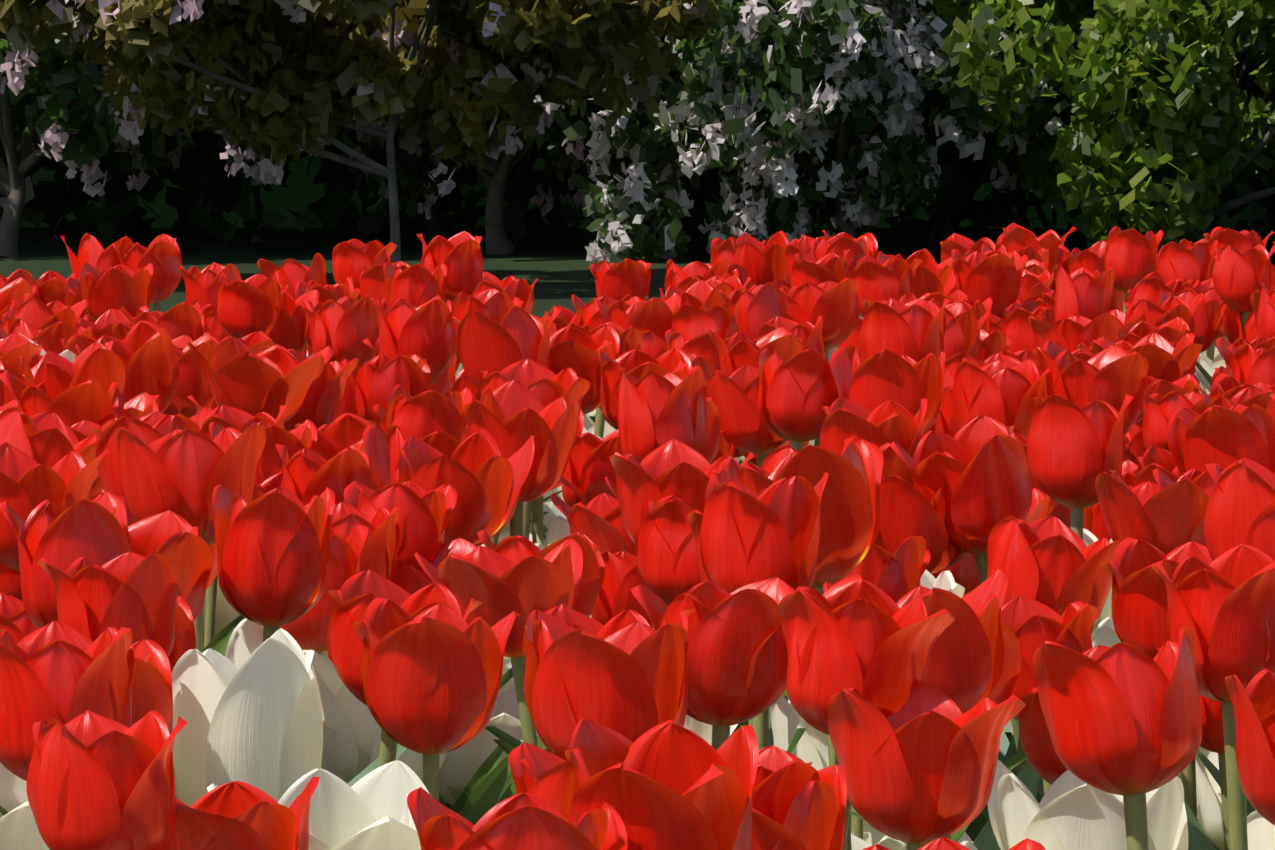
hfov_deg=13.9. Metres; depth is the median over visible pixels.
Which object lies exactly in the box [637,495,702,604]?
red tulip
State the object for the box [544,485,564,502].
white tulip
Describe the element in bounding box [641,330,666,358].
red tulip
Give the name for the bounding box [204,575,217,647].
red tulip
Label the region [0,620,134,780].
red tulip
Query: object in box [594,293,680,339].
red tulip
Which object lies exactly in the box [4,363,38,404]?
red tulip
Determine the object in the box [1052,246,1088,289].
red tulip
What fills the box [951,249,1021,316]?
red tulip
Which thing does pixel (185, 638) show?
red tulip
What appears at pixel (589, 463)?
red tulip
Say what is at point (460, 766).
white tulip
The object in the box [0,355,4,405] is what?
red tulip
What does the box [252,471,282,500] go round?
red tulip
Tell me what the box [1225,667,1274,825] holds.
red tulip
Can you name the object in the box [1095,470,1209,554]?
red tulip
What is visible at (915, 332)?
red tulip
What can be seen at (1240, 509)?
red tulip
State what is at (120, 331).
red tulip
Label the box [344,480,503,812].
red tulip
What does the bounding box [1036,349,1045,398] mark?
red tulip
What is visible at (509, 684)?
white tulip
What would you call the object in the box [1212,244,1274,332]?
red tulip
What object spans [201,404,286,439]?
red tulip
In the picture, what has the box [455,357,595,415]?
red tulip
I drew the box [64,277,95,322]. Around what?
red tulip
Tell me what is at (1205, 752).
white tulip
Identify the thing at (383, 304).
red tulip
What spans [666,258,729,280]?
red tulip
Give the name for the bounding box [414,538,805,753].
red tulip
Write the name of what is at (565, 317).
red tulip
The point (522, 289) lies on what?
red tulip
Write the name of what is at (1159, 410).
red tulip
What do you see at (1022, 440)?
red tulip
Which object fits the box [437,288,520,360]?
red tulip
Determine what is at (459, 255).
red tulip
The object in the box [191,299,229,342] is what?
red tulip
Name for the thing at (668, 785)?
red tulip
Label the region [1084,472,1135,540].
red tulip
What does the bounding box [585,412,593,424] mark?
white tulip
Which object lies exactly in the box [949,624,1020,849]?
red tulip
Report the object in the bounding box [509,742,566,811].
red tulip
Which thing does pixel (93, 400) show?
red tulip
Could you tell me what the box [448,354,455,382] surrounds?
red tulip
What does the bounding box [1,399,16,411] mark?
red tulip
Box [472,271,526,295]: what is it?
red tulip
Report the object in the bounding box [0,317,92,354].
red tulip
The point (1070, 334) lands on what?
red tulip
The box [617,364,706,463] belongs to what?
red tulip
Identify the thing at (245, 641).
white tulip
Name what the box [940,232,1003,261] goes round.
red tulip
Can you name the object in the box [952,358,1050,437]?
red tulip
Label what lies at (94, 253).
red tulip
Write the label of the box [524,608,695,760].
red tulip
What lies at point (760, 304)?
red tulip
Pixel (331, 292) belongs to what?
red tulip
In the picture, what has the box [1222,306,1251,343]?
red tulip
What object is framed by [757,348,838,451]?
red tulip
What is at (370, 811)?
white tulip
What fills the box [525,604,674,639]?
red tulip
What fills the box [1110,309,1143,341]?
red tulip
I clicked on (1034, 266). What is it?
red tulip
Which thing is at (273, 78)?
maple tree
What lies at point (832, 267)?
red tulip
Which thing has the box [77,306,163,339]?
red tulip
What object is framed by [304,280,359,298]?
red tulip
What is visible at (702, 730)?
white tulip
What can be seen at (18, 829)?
white tulip
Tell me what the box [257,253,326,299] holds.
red tulip
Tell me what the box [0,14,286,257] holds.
flowering tree
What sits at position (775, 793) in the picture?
red tulip
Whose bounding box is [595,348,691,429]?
red tulip
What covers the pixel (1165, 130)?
fresh shrub
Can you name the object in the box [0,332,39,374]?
red tulip
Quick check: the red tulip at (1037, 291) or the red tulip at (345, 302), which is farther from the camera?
the red tulip at (1037, 291)
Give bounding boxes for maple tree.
[0,0,722,262]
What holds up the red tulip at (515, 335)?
on the bed soil
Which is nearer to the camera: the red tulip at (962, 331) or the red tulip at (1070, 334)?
the red tulip at (962, 331)
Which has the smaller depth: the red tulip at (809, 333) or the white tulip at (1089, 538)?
the white tulip at (1089, 538)
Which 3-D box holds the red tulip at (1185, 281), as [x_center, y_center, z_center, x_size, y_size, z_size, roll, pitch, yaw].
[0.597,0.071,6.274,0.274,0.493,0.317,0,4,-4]
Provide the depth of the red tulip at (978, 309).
5.56 m
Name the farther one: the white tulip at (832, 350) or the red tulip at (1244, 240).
the red tulip at (1244, 240)
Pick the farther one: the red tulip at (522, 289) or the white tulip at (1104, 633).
the red tulip at (522, 289)
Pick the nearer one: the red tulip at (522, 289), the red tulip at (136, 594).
the red tulip at (136, 594)
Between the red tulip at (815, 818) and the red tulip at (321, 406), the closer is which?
the red tulip at (815, 818)
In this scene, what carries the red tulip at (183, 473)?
on the bed soil
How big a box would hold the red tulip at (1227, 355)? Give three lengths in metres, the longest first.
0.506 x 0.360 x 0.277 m
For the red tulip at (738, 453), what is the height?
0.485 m
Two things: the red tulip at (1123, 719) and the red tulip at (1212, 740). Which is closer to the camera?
the red tulip at (1123, 719)
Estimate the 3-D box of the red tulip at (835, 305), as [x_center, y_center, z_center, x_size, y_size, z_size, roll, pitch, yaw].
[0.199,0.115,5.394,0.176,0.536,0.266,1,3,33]
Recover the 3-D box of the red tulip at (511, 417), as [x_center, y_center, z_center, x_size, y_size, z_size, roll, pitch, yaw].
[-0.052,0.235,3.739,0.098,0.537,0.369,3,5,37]
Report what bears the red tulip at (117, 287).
on the bed soil
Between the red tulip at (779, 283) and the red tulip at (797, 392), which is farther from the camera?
the red tulip at (779, 283)
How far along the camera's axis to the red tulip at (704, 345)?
4.84 m
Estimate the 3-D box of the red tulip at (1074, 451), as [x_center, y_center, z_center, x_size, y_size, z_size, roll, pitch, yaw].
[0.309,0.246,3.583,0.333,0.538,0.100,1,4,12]
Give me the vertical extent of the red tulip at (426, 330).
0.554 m
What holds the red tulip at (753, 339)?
on the bed soil
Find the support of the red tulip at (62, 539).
on the bed soil
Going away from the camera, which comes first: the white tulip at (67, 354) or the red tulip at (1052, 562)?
the red tulip at (1052, 562)
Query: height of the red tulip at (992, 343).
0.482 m
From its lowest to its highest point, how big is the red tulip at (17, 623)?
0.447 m
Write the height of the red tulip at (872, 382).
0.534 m
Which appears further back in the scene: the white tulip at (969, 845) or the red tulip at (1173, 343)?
the red tulip at (1173, 343)
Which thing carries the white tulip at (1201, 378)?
on the bed soil
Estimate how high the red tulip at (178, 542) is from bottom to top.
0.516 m
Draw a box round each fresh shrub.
[919,0,1274,254]
[1203,7,1274,230]
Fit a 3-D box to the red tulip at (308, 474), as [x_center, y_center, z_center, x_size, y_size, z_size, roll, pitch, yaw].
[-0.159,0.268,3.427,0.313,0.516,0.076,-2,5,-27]
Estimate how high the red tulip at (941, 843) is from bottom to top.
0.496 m
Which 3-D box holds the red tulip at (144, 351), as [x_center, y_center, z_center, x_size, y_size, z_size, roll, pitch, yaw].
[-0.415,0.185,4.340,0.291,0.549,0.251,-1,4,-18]
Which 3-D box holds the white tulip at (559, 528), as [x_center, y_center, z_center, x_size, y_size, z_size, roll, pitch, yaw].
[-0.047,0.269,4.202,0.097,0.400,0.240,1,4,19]
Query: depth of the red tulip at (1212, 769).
2.95 m
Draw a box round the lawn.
[0,227,1274,344]
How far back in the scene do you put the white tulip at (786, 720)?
3.12 m
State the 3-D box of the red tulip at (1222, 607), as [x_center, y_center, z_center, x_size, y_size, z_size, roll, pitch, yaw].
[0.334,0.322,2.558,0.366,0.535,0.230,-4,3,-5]
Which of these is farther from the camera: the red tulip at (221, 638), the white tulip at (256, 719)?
the red tulip at (221, 638)
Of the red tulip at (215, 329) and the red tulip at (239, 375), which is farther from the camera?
the red tulip at (215, 329)
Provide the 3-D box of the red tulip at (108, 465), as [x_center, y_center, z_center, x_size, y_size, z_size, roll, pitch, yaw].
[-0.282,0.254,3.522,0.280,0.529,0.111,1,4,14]
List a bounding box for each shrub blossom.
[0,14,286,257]
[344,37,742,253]
[534,0,1104,262]
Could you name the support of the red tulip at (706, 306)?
on the bed soil
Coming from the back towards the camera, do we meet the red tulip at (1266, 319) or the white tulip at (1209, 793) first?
the red tulip at (1266, 319)
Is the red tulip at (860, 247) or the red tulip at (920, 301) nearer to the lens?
the red tulip at (920, 301)
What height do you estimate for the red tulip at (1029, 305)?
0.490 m
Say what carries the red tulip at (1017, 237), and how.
on the bed soil
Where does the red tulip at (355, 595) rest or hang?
on the bed soil
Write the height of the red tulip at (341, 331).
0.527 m
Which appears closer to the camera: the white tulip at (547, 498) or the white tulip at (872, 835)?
the white tulip at (872, 835)
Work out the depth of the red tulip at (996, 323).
5.79 m
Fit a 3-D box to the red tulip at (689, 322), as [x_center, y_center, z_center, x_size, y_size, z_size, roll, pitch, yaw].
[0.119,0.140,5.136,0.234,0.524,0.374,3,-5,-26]
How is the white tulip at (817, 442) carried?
on the bed soil
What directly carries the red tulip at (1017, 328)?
on the bed soil
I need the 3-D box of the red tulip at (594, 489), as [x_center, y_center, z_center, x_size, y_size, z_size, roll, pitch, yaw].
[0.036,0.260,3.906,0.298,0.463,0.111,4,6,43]
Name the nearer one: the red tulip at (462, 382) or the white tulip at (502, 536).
the white tulip at (502, 536)
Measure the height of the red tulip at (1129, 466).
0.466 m
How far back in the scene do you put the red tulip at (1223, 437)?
3.62 m
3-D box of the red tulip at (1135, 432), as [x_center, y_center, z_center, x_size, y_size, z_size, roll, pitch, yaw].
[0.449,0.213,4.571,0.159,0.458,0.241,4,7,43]
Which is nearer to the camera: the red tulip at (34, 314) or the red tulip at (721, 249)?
the red tulip at (34, 314)
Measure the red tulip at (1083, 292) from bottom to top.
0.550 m
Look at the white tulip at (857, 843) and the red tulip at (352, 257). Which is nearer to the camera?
the white tulip at (857, 843)
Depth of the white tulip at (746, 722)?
3.34 m
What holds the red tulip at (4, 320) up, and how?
on the bed soil
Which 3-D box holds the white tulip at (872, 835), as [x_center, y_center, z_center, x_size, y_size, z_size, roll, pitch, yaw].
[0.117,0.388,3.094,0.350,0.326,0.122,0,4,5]
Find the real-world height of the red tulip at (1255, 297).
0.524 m
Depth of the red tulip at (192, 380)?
4.63 m
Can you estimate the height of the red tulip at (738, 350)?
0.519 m
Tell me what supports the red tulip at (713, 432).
on the bed soil
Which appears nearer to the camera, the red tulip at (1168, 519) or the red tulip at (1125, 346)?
the red tulip at (1168, 519)
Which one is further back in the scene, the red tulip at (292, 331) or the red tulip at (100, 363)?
the red tulip at (292, 331)
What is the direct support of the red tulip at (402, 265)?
on the bed soil
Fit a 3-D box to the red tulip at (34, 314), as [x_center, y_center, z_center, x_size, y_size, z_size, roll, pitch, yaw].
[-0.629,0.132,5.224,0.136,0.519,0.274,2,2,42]
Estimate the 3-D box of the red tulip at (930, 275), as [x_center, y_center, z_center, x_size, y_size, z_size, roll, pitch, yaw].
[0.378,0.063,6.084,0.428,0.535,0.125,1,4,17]
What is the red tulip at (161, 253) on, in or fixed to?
on the bed soil
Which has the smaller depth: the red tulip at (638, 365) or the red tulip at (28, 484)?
the red tulip at (28, 484)
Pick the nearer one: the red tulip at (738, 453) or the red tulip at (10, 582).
the red tulip at (10, 582)
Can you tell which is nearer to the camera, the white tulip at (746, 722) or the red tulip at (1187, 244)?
the white tulip at (746, 722)
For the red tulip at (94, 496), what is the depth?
3.37 m
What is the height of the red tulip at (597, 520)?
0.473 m
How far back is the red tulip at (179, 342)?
5.03 m
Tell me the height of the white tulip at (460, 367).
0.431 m
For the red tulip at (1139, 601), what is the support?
on the bed soil
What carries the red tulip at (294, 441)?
on the bed soil
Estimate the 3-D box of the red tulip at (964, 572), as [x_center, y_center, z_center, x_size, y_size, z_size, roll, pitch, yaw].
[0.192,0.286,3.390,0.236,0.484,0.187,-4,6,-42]
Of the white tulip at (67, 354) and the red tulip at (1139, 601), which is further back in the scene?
the white tulip at (67, 354)
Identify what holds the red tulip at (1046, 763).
on the bed soil
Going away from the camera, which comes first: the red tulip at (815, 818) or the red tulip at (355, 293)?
the red tulip at (815, 818)
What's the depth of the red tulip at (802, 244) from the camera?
6.46 m
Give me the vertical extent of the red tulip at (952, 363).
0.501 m
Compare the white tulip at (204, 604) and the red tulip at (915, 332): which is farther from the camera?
the red tulip at (915, 332)
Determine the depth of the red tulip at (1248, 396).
4.08 m
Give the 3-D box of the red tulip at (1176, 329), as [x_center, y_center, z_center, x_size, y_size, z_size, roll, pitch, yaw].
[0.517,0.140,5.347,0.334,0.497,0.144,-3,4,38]
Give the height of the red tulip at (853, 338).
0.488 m
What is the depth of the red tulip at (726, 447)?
4.33 m
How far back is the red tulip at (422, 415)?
4.15 m
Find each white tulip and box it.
[0,628,322,815]
[0,763,49,849]
[1,339,76,362]
[203,579,239,648]
[203,592,205,644]
[207,760,428,849]
[225,618,343,696]
[302,650,522,824]
[321,726,370,783]
[439,689,522,805]
[455,363,462,380]
[481,531,531,546]
[498,657,514,692]
[500,521,509,533]
[504,615,787,734]
[530,502,566,534]
[531,516,570,546]
[535,543,545,549]
[543,523,547,532]
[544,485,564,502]
[544,490,561,501]
[582,415,615,437]
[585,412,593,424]
[684,715,737,744]
[740,439,814,464]
[768,693,850,827]
[814,437,819,446]
[828,346,837,362]
[850,747,1218,849]
[851,820,972,844]
[851,834,906,849]
[921,570,1043,831]
[961,841,977,849]
[988,760,1187,849]
[1005,616,1120,742]
[1083,528,1112,631]
[1184,799,1274,849]
[1195,353,1225,394]
[1195,366,1225,391]
[1195,752,1224,849]
[1199,347,1218,393]
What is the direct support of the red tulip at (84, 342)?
on the bed soil
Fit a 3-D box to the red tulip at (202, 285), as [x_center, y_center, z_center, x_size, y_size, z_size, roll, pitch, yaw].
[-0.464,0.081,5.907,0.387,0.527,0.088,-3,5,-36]
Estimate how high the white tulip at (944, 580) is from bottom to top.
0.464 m
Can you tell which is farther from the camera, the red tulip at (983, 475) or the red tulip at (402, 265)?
the red tulip at (402, 265)
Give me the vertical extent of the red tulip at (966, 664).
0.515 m
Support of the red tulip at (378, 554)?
on the bed soil
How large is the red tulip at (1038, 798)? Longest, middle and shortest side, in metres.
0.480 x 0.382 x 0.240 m
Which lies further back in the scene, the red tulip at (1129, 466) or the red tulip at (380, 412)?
the red tulip at (380, 412)
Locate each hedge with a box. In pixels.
[0,53,1274,245]
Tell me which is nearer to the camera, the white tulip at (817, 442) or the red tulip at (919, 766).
the red tulip at (919, 766)
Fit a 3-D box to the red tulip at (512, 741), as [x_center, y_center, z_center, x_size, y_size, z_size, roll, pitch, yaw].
[0.098,0.279,3.232,0.365,0.522,0.281,-4,4,-40]
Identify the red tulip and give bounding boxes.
[0,269,39,299]
[0,277,36,311]
[0,293,30,324]
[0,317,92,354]
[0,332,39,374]
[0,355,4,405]
[0,370,117,426]
[0,407,98,490]
[0,442,110,571]
[0,492,405,786]
[0,563,22,600]
[0,593,37,643]
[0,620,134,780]
[1,311,8,336]
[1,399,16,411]
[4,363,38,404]
[8,297,88,335]
[11,270,79,304]
[19,340,124,407]
[26,710,187,849]
[37,552,177,656]
[61,233,139,278]
[61,332,123,358]
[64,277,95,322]
[69,419,244,655]
[75,320,178,412]
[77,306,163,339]
[80,262,152,320]
[87,499,217,589]
[88,407,209,496]
[89,489,124,501]
[111,316,136,341]
[111,335,192,350]
[112,234,181,311]
[113,407,212,427]
[116,423,512,689]
[119,301,204,340]
[124,392,159,417]
[128,510,211,621]
[130,639,172,734]
[161,777,321,849]
[163,333,219,417]
[168,596,195,672]
[179,262,240,308]
[185,335,333,421]
[187,395,217,411]
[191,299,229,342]
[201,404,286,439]
[204,331,275,353]
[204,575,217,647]
[209,420,316,625]
[212,484,334,641]
[217,270,281,338]
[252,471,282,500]
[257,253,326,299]
[262,525,548,804]
[264,347,358,430]
[270,289,319,352]
[275,444,373,505]
[295,277,351,346]
[295,420,375,432]
[300,296,357,354]
[301,344,306,356]
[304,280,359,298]
[306,295,380,366]
[307,344,312,356]
[316,412,378,490]
[327,569,481,766]
[330,501,545,818]
[332,238,396,299]
[339,374,357,415]
[341,353,430,426]
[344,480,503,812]
[353,597,519,801]
[359,264,385,305]
[362,338,448,395]
[363,424,460,488]
[368,261,409,270]
[370,296,455,383]
[373,404,466,430]
[375,297,386,312]
[380,305,417,316]
[383,262,446,309]
[386,384,471,440]
[395,469,493,808]
[395,538,477,594]
[397,429,535,545]
[407,787,626,849]
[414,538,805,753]
[416,231,483,303]
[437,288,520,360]
[439,530,604,806]
[446,368,480,401]
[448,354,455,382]
[452,316,555,336]
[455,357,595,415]
[457,304,561,389]
[460,427,534,547]
[463,380,578,535]
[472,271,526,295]
[474,277,537,313]
[480,358,590,538]
[485,463,1043,794]
[493,470,985,849]
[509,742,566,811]
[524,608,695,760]
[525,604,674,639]
[531,353,715,540]
[531,408,583,544]
[545,304,576,330]
[549,325,619,414]
[549,493,637,556]
[559,717,758,849]
[560,461,714,505]
[562,429,623,506]
[567,321,643,438]
[571,294,642,328]
[590,258,651,300]
[591,551,668,627]
[593,294,644,303]
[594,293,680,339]
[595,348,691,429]
[605,476,618,500]
[609,438,754,546]
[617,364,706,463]
[631,577,794,750]
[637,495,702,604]
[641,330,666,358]
[659,279,731,310]
[665,266,738,292]
[665,329,720,370]
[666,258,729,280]
[672,303,739,341]
[687,509,1025,841]
[688,274,751,291]
[702,301,726,310]
[702,397,719,463]
[705,380,742,457]
[706,364,789,467]
[708,327,802,377]
[710,236,766,265]
[710,430,735,464]
[718,282,788,338]
[719,331,771,463]
[722,436,1040,849]
[729,263,751,289]
[730,231,805,285]
[737,441,808,465]
[738,298,926,463]
[747,286,789,302]
[748,279,790,289]
[752,745,816,824]
[752,762,846,849]
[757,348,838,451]
[758,315,824,357]
[761,444,797,471]
[779,277,858,361]
[779,575,954,849]
[785,236,814,287]
[786,235,823,243]
[791,249,849,286]
[810,234,872,278]
[820,397,926,457]
[823,230,877,258]
[823,569,1007,838]
[827,680,1024,849]
[830,345,945,433]
[833,536,1000,849]
[838,318,863,360]
[851,256,921,317]
[861,298,950,361]
[862,837,1044,849]
[874,442,1012,813]
[877,248,955,298]
[888,297,965,314]
[890,415,1031,841]
[899,290,967,303]
[908,302,989,357]
[923,423,934,435]
[926,544,1274,849]
[930,297,991,333]
[932,553,980,595]
[935,381,959,437]
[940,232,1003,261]
[944,351,1017,388]
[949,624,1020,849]
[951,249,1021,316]
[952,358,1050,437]
[964,250,1027,269]
[976,329,1011,360]
[980,353,1035,364]
[981,242,1049,271]
[987,515,1121,776]
[990,313,1003,333]
[999,297,1043,318]
[999,350,1036,362]
[1001,596,1198,819]
[1002,222,1076,274]
[1002,303,1054,352]
[1012,432,1058,515]
[1017,269,1053,302]
[1018,282,1050,307]
[1019,687,1067,784]
[1025,259,1044,275]
[1025,488,1050,523]
[1027,393,1133,539]
[1028,313,1117,352]
[1033,345,1148,434]
[1033,626,1201,849]
[1035,792,1041,802]
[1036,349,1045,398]
[1042,290,1055,311]
[1044,340,1112,396]
[1049,504,1070,527]
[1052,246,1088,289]
[1054,264,1114,321]
[1058,240,1117,295]
[1077,339,1133,356]
[1083,458,1138,528]
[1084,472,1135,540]
[1091,332,1200,382]
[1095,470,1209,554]
[1100,537,1212,818]
[1104,226,1162,312]
[1110,290,1123,311]
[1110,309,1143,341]
[1118,317,1189,345]
[1123,293,1205,342]
[1124,433,1129,447]
[1124,443,1137,464]
[1125,278,1193,308]
[1128,417,1145,464]
[1132,272,1199,305]
[1133,445,1180,487]
[1136,374,1197,420]
[1143,391,1210,451]
[1153,467,1224,497]
[1157,240,1217,391]
[1157,648,1229,849]
[1158,289,1226,352]
[1167,394,1274,475]
[1170,340,1201,376]
[1179,238,1208,249]
[1180,278,1224,360]
[1180,279,1224,379]
[1193,383,1274,409]
[1195,361,1211,384]
[1197,750,1255,815]
[1203,227,1274,256]
[1204,457,1274,560]
[1210,365,1227,392]
[1210,373,1274,399]
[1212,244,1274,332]
[1216,336,1274,376]
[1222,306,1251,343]
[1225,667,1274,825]
[1227,344,1274,385]
[1236,311,1258,341]
[1250,290,1260,328]
[1258,282,1274,337]
[1270,262,1274,289]
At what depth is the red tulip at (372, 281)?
6.25 m
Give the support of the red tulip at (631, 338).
on the bed soil
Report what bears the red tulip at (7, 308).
on the bed soil
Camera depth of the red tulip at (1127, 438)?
4.30 m
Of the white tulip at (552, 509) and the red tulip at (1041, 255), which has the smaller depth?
the white tulip at (552, 509)
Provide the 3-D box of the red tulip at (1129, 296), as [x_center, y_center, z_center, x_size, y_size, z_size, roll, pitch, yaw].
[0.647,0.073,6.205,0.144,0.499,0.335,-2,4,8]
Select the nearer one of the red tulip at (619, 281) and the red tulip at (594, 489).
the red tulip at (594, 489)
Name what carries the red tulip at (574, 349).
on the bed soil
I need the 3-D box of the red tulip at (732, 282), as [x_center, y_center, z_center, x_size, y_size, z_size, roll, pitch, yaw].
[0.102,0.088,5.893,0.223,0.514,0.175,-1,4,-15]
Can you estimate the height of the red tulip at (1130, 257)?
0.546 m
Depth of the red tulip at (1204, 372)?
5.91 m
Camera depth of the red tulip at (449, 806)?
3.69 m
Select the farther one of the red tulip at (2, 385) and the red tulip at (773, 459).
the red tulip at (2, 385)
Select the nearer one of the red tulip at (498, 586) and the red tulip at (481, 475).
the red tulip at (498, 586)
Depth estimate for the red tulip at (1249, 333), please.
5.72 m
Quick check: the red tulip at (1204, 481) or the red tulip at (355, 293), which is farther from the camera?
the red tulip at (355, 293)
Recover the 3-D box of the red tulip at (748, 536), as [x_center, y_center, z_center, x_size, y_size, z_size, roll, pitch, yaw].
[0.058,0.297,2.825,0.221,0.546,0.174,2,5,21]
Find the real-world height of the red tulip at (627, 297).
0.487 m
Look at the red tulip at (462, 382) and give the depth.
4.78 m
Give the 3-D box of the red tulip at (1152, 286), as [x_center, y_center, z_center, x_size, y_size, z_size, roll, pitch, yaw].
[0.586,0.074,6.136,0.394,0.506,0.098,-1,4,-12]
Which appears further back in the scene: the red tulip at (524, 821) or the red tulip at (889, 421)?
the red tulip at (889, 421)
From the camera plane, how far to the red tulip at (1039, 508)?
3.67 m
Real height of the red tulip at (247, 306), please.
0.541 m
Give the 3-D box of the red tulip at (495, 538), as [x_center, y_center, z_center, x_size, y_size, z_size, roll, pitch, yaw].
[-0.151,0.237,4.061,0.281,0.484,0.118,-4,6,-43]
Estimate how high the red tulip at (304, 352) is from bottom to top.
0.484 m
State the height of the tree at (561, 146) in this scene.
1.843 m
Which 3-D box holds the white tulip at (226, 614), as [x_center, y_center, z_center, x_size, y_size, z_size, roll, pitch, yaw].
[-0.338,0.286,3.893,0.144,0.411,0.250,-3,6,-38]
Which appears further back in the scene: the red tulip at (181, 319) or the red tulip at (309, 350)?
the red tulip at (309, 350)
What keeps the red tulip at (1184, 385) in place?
on the bed soil
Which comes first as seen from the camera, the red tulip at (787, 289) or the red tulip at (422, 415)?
the red tulip at (422, 415)
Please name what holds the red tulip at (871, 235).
on the bed soil
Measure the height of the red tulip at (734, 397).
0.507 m
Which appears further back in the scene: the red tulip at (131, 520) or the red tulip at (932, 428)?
the red tulip at (932, 428)
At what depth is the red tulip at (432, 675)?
2.58 m
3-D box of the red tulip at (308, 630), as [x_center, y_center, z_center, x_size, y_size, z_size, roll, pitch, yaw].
[-0.174,0.307,3.032,0.324,0.497,0.088,-1,4,-15]
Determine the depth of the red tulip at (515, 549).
3.10 m
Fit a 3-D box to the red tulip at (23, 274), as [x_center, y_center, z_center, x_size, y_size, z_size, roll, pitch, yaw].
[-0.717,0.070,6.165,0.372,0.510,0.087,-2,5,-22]
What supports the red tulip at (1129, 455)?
on the bed soil
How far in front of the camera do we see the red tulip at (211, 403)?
4.45 m
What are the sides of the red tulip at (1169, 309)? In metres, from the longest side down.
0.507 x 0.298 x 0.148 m
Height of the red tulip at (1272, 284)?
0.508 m
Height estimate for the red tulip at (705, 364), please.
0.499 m
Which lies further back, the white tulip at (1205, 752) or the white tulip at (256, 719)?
the white tulip at (1205, 752)
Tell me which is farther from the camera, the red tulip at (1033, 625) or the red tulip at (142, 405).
the red tulip at (142, 405)
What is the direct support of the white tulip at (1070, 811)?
on the bed soil
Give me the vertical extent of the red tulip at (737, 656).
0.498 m
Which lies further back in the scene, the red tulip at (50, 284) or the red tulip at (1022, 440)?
the red tulip at (50, 284)
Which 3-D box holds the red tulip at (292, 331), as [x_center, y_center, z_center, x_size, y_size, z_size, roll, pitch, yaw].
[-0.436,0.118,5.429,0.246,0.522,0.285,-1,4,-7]
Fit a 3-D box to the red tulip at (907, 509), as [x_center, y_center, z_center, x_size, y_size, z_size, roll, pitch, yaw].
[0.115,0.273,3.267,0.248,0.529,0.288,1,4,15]
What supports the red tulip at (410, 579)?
on the bed soil
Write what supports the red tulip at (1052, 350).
on the bed soil
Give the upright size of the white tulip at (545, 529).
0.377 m
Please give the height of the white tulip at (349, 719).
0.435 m
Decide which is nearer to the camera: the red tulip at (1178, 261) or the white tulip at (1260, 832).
the white tulip at (1260, 832)
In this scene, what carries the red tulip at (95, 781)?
on the bed soil
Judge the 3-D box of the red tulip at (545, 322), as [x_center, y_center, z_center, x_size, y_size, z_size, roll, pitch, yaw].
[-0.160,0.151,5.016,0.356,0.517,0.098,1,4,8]
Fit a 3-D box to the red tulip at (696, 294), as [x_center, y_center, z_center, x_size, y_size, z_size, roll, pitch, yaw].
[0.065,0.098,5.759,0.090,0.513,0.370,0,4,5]
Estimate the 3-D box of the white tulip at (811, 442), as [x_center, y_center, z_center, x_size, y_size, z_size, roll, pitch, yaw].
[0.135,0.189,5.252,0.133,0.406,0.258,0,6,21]
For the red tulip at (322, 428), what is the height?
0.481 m
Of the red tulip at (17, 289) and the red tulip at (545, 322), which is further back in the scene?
the red tulip at (17, 289)
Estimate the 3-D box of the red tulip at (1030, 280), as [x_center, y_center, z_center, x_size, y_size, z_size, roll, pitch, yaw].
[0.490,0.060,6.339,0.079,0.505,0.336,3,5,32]
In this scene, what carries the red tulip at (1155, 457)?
on the bed soil
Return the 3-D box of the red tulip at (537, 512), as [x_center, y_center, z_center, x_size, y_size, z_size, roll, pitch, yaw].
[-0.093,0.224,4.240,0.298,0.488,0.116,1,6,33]
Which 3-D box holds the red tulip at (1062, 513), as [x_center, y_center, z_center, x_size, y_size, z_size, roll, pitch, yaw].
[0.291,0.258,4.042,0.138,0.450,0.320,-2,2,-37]
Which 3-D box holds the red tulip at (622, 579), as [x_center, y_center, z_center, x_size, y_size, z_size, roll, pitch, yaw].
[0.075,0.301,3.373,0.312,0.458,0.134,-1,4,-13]
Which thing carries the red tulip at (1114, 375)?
on the bed soil
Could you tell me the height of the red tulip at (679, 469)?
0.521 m
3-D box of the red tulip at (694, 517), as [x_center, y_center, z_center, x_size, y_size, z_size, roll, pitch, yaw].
[0.105,0.300,3.085,0.230,0.505,0.366,0,5,-2]
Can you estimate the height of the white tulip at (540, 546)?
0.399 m
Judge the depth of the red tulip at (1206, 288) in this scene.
6.06 m
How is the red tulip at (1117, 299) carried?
on the bed soil
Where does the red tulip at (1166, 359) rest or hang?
on the bed soil
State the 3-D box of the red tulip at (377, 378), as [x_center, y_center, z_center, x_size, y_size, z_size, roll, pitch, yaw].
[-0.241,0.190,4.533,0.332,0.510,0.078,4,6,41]
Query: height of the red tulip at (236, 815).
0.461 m
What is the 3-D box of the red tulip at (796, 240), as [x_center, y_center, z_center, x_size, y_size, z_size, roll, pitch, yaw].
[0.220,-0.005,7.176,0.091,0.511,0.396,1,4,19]
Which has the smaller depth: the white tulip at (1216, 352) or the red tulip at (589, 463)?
the red tulip at (589, 463)

